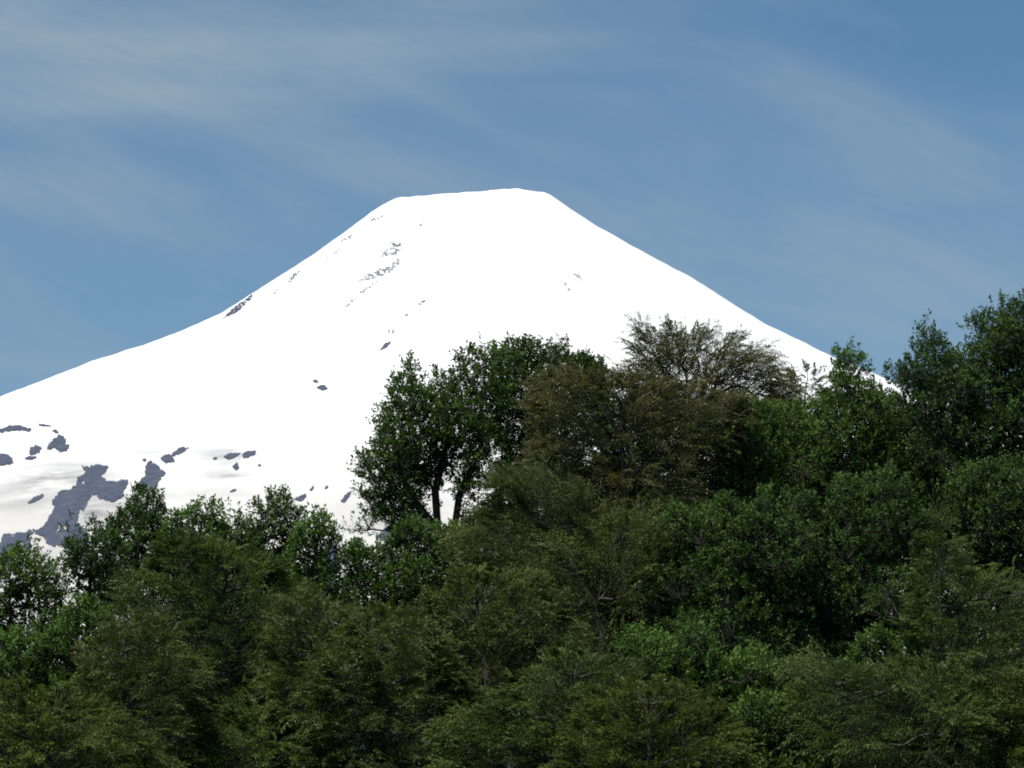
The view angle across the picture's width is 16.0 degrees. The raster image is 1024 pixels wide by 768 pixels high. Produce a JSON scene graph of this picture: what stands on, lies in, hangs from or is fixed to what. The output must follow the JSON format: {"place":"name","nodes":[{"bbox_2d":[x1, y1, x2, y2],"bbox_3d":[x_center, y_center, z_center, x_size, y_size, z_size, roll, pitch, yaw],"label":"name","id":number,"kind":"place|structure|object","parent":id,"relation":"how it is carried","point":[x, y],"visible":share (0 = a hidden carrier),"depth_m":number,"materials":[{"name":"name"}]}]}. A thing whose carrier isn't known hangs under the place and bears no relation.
{"place":"outdoors","nodes":[
{"label":"outdoors","id":0,"kind":"place"},
{"bbox_2d":[0,188,1021,767],"bbox_3d":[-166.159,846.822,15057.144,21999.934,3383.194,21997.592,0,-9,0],"label":"volcano","id":1,"kind":"structure","parent":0,"point":[278,382],"depth_m":13853.27},
{"bbox_2d":[0,0,1023,418],"label":"sky","id":2,"kind":"structure","parent":0,"point":[833,171],"materials":[{"name":"blue"}]},
{"bbox_3d":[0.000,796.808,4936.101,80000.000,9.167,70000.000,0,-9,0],"label":"ground","id":3,"kind":"structure","parent":0,"visible":0},
{"bbox_2d":[0,532,78,692],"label":"broadleaf tree","id":4,"kind":"object","parent":3,"relation":"on","point":[18,588],"visible":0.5,"depth_m":142.03,"materials":[{"name":"green plant"}]},
{"bbox_2d":[0,591,143,767],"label":"broadleaf tree","id":5,"kind":"object","parent":3,"relation":"on","point":[68,624],"visible":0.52,"depth_m":127.52,"materials":[{"name":"green plant"}]},
{"bbox_2d":[0,695,162,767],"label":"broadleaf tree","id":6,"kind":"object","parent":3,"relation":"on","point":[13,756],"visible":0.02,"depth_m":130.32,"materials":[{"name":"green plant"}]},
{"bbox_2d":[53,508,128,764],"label":"broadleaf tree","id":7,"kind":"object","parent":3,"relation":"on","point":[92,563],"visible":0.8,"depth_m":136.08,"materials":[{"name":"green plant"}]},
{"bbox_2d":[0,669,190,767],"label":"feathery tree","id":8,"kind":"object","parent":3,"relation":"on","point":[12,690],"visible":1,"depth_m":115.54,"materials":[{"name":"green plant"}]},
{"bbox_2d":[92,479,172,723],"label":"broadleaf tree","id":9,"kind":"object","parent":3,"relation":"on","point":[142,516],"visible":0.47,"depth_m":140.36,"materials":[{"name":"green plant"}]},
{"bbox_2d":[57,603,236,767],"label":"feathery tree","id":10,"kind":"object","parent":3,"relation":"on","point":[104,639],"visible":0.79,"depth_m":120.30,"materials":[{"name":"green plant"}]},
{"bbox_2d":[152,494,239,728],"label":"broadleaf tree","id":11,"kind":"object","parent":3,"relation":"on","point":[212,521],"visible":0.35,"depth_m":138.67,"materials":[{"name":"green plant"}]},
{"bbox_2d":[79,524,335,766],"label":"feathery tree","id":12,"kind":"object","parent":3,"relation":"on","point":[182,546],"visible":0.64,"depth_m":125.80,"materials":[{"name":"green plant"}]},
{"bbox_2d":[179,543,277,735],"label":"broadleaf tree","id":13,"kind":"object","parent":3,"relation":"on","point":[269,551],"depth_m":141.22,"materials":[{"name":"green plant"}]},
{"bbox_2d":[129,580,357,767],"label":"broadleaf tree","id":14,"kind":"object","parent":3,"relation":"on","point":[246,643],"visible":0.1,"depth_m":137.24,"materials":[{"name":"green plant"}]},
{"bbox_2d":[216,483,312,595],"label":"broadleaf tree","id":15,"kind":"object","parent":3,"relation":"on","point":[275,505],"visible":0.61,"depth_m":140.47,"materials":[{"name":"green plant"}]},
{"bbox_2d":[156,699,384,767],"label":"feathery tree","id":16,"kind":"object","parent":3,"relation":"on","point":[257,754],"visible":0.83,"depth_m":120.36,"materials":[{"name":"green plant"}]},
{"bbox_2d":[258,503,348,711],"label":"broadleaf tree","id":17,"kind":"object","parent":3,"relation":"on","point":[320,564],"visible":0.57,"depth_m":136.54,"materials":[{"name":"green plant"}]},
{"bbox_2d":[272,571,358,655],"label":"broadleaf tree","id":18,"kind":"object","parent":3,"relation":"on","point":[343,598],"visible":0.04,"depth_m":140.16,"materials":[{"name":"green plant"}]},
{"bbox_2d":[250,583,401,767],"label":"feathery tree","id":19,"kind":"object","parent":3,"relation":"on","point":[278,658],"visible":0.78,"depth_m":121.38,"materials":[{"name":"green plant"}]},
{"bbox_2d":[291,600,495,767],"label":"feathery tree","id":20,"kind":"object","parent":3,"relation":"on","point":[452,681],"visible":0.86,"depth_m":120.72,"materials":[{"name":"green plant"}]},
{"bbox_2d":[333,512,479,767],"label":"broadleaf tree","id":21,"kind":"object","parent":3,"relation":"on","point":[410,567],"visible":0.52,"depth_m":146.04,"materials":[{"name":"green plant"}]},
{"bbox_2d":[339,331,519,575],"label":"broadleaf tree","id":22,"kind":"object","parent":3,"relation":"on","point":[451,418],"visible":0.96,"depth_m":152.72,"materials":[{"name":"green plant"}]},
{"bbox_2d":[358,589,521,767],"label":"broadleaf tree","id":23,"kind":"object","parent":3,"relation":"on","point":[474,657],"visible":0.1,"depth_m":137.16,"materials":[{"name":"green plant"}]},
{"bbox_2d":[448,592,534,690],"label":"broadleaf tree","id":24,"kind":"object","parent":3,"relation":"on","point":[486,634],"visible":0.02,"depth_m":143.16,"materials":[{"name":"green plant"}]},
{"bbox_2d":[372,556,611,767],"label":"feathery tree","id":25,"kind":"object","parent":3,"relation":"on","point":[433,599],"visible":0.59,"depth_m":125.63,"materials":[{"name":"green plant"}]},
{"bbox_2d":[460,488,555,766],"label":"broadleaf tree","id":26,"kind":"object","parent":3,"relation":"on","point":[463,514],"visible":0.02,"depth_m":154.29,"materials":[{"name":"green plant"}]},
{"bbox_2d":[414,624,688,767],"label":"feathery tree","id":27,"kind":"object","parent":3,"relation":"on","point":[515,704],"visible":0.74,"depth_m":118.19,"materials":[{"name":"green plant"}]},
{"bbox_2d":[482,330,620,728],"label":"broadleaf tree","id":28,"kind":"object","parent":3,"relation":"on","point":[521,368],"visible":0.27,"depth_m":157.00,"materials":[{"name":"green plant"}]},
{"bbox_2d":[425,442,715,765],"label":"feathery tree","id":29,"kind":"object","parent":3,"relation":"on","point":[479,533],"visible":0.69,"depth_m":135.94,"materials":[{"name":"green plant"}]},
{"bbox_2d":[509,516,651,618],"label":"broadleaf tree","id":30,"kind":"object","parent":3,"relation":"on","point":[592,574],"visible":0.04,"depth_m":150.04,"materials":[{"name":"green plant"}]},
{"bbox_2d":[505,572,677,767],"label":"broadleaf tree","id":31,"kind":"object","parent":3,"relation":"on","point":[544,759],"visible":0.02,"depth_m":139.33,"materials":[{"name":"green plant"}]},
{"bbox_2d":[554,451,690,586],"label":"broadleaf tree","id":32,"kind":"object","parent":3,"relation":"on","point":[633,490],"visible":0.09,"depth_m":158.47,"materials":[{"name":"green plant"}]},
{"bbox_2d":[509,351,763,600],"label":"feathery tree","id":33,"kind":"object","parent":3,"relation":"on","point":[597,379],"visible":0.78,"depth_m":146.93,"materials":[{"name":"green plant"}]},
{"bbox_2d":[588,391,696,498],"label":"broadleaf tree","id":34,"kind":"object","parent":3,"relation":"on","point":[626,448],"visible":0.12,"depth_m":160.94,"materials":[{"name":"green plant"}]},
{"bbox_2d":[538,673,769,767],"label":"feathery tree","id":35,"kind":"object","parent":3,"relation":"on","point":[677,692],"visible":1,"depth_m":115.60,"materials":[{"name":"green plant"}]},
{"bbox_2d":[607,613,783,767],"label":"broadleaf tree","id":36,"kind":"object","parent":3,"relation":"on","point":[664,655],"visible":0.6,"depth_m":121.27,"materials":[{"name":"green plant"}]},
{"bbox_2d":[603,310,816,452],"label":"feathery tree","id":37,"kind":"object","parent":3,"relation":"on","point":[667,354],"visible":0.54,"depth_m":159.42,"materials":[{"name":"green plant"}]},
{"bbox_2d":[630,477,830,668],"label":"broadleaf tree","id":38,"kind":"object","parent":3,"relation":"on","point":[739,531],"visible":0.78,"depth_m":135.36,"materials":[{"name":"green plant"}]},
{"bbox_2d":[675,392,795,561],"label":"broadleaf tree","id":39,"kind":"object","parent":3,"relation":"on","point":[761,458],"visible":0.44,"depth_m":148.54,"materials":[{"name":"green plant"}]},
{"bbox_2d":[666,549,860,658],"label":"broadleaf tree","id":40,"kind":"object","parent":3,"relation":"on","point":[841,641],"depth_m":145.70,"materials":[{"name":"green plant"}]},
{"bbox_2d":[706,685,829,767],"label":"broadleaf tree","id":41,"kind":"object","parent":3,"relation":"on","point":[754,708],"visible":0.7,"depth_m":118.24,"materials":[{"name":"green plant"}]},
{"bbox_2d":[707,402,830,498],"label":"broadleaf tree","id":42,"kind":"object","parent":3,"relation":"on","point":[735,455],"depth_m":161.03,"materials":[{"name":"green plant"}]},
{"bbox_2d":[671,647,882,767],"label":"broadleaf tree","id":43,"kind":"object","parent":3,"relation":"on","point":[783,680],"visible":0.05,"depth_m":129.18,"materials":[{"name":"green plant"}]},
{"bbox_2d":[766,359,836,411],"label":"feathery tree","id":44,"kind":"object","parent":3,"relation":"on","point":[816,382],"visible":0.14,"depth_m":163.72,"materials":[{"name":"green plant"}]},
{"bbox_2d":[733,335,906,635],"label":"broadleaf tree","id":45,"kind":"object","parent":3,"relation":"on","point":[823,442],"visible":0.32,"depth_m":154.37,"materials":[{"name":"green plant"}]},
{"bbox_2d":[763,632,887,709],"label":"broadleaf tree","id":46,"kind":"object","parent":3,"relation":"on","point":[839,649],"visible":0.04,"depth_m":142.98,"materials":[{"name":"green plant"}]},
{"bbox_2d":[773,458,937,656],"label":"broadleaf tree","id":47,"kind":"object","parent":3,"relation":"on","point":[838,518],"visible":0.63,"depth_m":137.94,"materials":[{"name":"green plant"}]},
{"bbox_2d":[838,621,911,767],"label":"broadleaf tree","id":48,"kind":"object","parent":3,"relation":"on","point":[870,648],"visible":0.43,"depth_m":124.06,"materials":[{"name":"green plant"}]},
{"bbox_2d":[755,636,1006,767],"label":"feathery tree","id":49,"kind":"object","parent":3,"relation":"on","point":[895,673],"visible":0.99,"depth_m":118.12,"materials":[{"name":"green plant"}]},
{"bbox_2d":[855,387,943,612],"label":"broadleaf tree","id":50,"kind":"object","parent":3,"relation":"on","point":[901,428],"visible":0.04,"depth_m":158.87,"materials":[{"name":"green plant"}]},
{"bbox_2d":[836,495,1023,767],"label":"feathery tree","id":51,"kind":"object","parent":3,"relation":"on","point":[1000,585],"visible":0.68,"depth_m":121.49,"materials":[{"name":"green plant"}]},
{"bbox_2d":[844,631,1023,767],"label":"broadleaf tree","id":52,"kind":"object","parent":3,"relation":"on","point":[980,661],"visible":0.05,"depth_m":135.15,"materials":[{"name":"green plant"}]},
{"bbox_2d":[896,411,978,729],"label":"broadleaf tree","id":53,"kind":"object","parent":3,"relation":"on","point":[937,464],"visible":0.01,"depth_m":161.43,"materials":[{"name":"green plant"}]},
{"bbox_2d":[876,427,1023,614],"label":"broadleaf tree","id":54,"kind":"object","parent":3,"relation":"on","point":[925,456],"visible":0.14,"depth_m":156.43,"materials":[{"name":"green plant"}]},
{"bbox_2d":[881,287,1023,632],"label":"broadleaf tree","id":55,"kind":"object","parent":3,"relation":"on","point":[968,412],"visible":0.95,"depth_m":150.69,"materials":[{"name":"green plant"}]},
{"bbox_2d":[904,537,1023,685],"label":"broadleaf tree","id":56,"kind":"object","parent":3,"relation":"on","point":[945,601],"visible":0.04,"depth_m":149.65,"materials":[{"name":"green plant"}]},
{"bbox_2d":[909,665,1023,767],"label":"feathery tree","id":57,"kind":"object","parent":3,"relation":"on","point":[1015,751],"visible":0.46,"depth_m":119.96,"materials":[{"name":"green plant"}]},
{"bbox_2d":[939,450,1023,721],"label":"broadleaf tree","id":58,"kind":"object","parent":3,"relation":"on","point":[995,476],"visible":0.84,"depth_m":142.34,"materials":[{"name":"green plant"}]}
]}

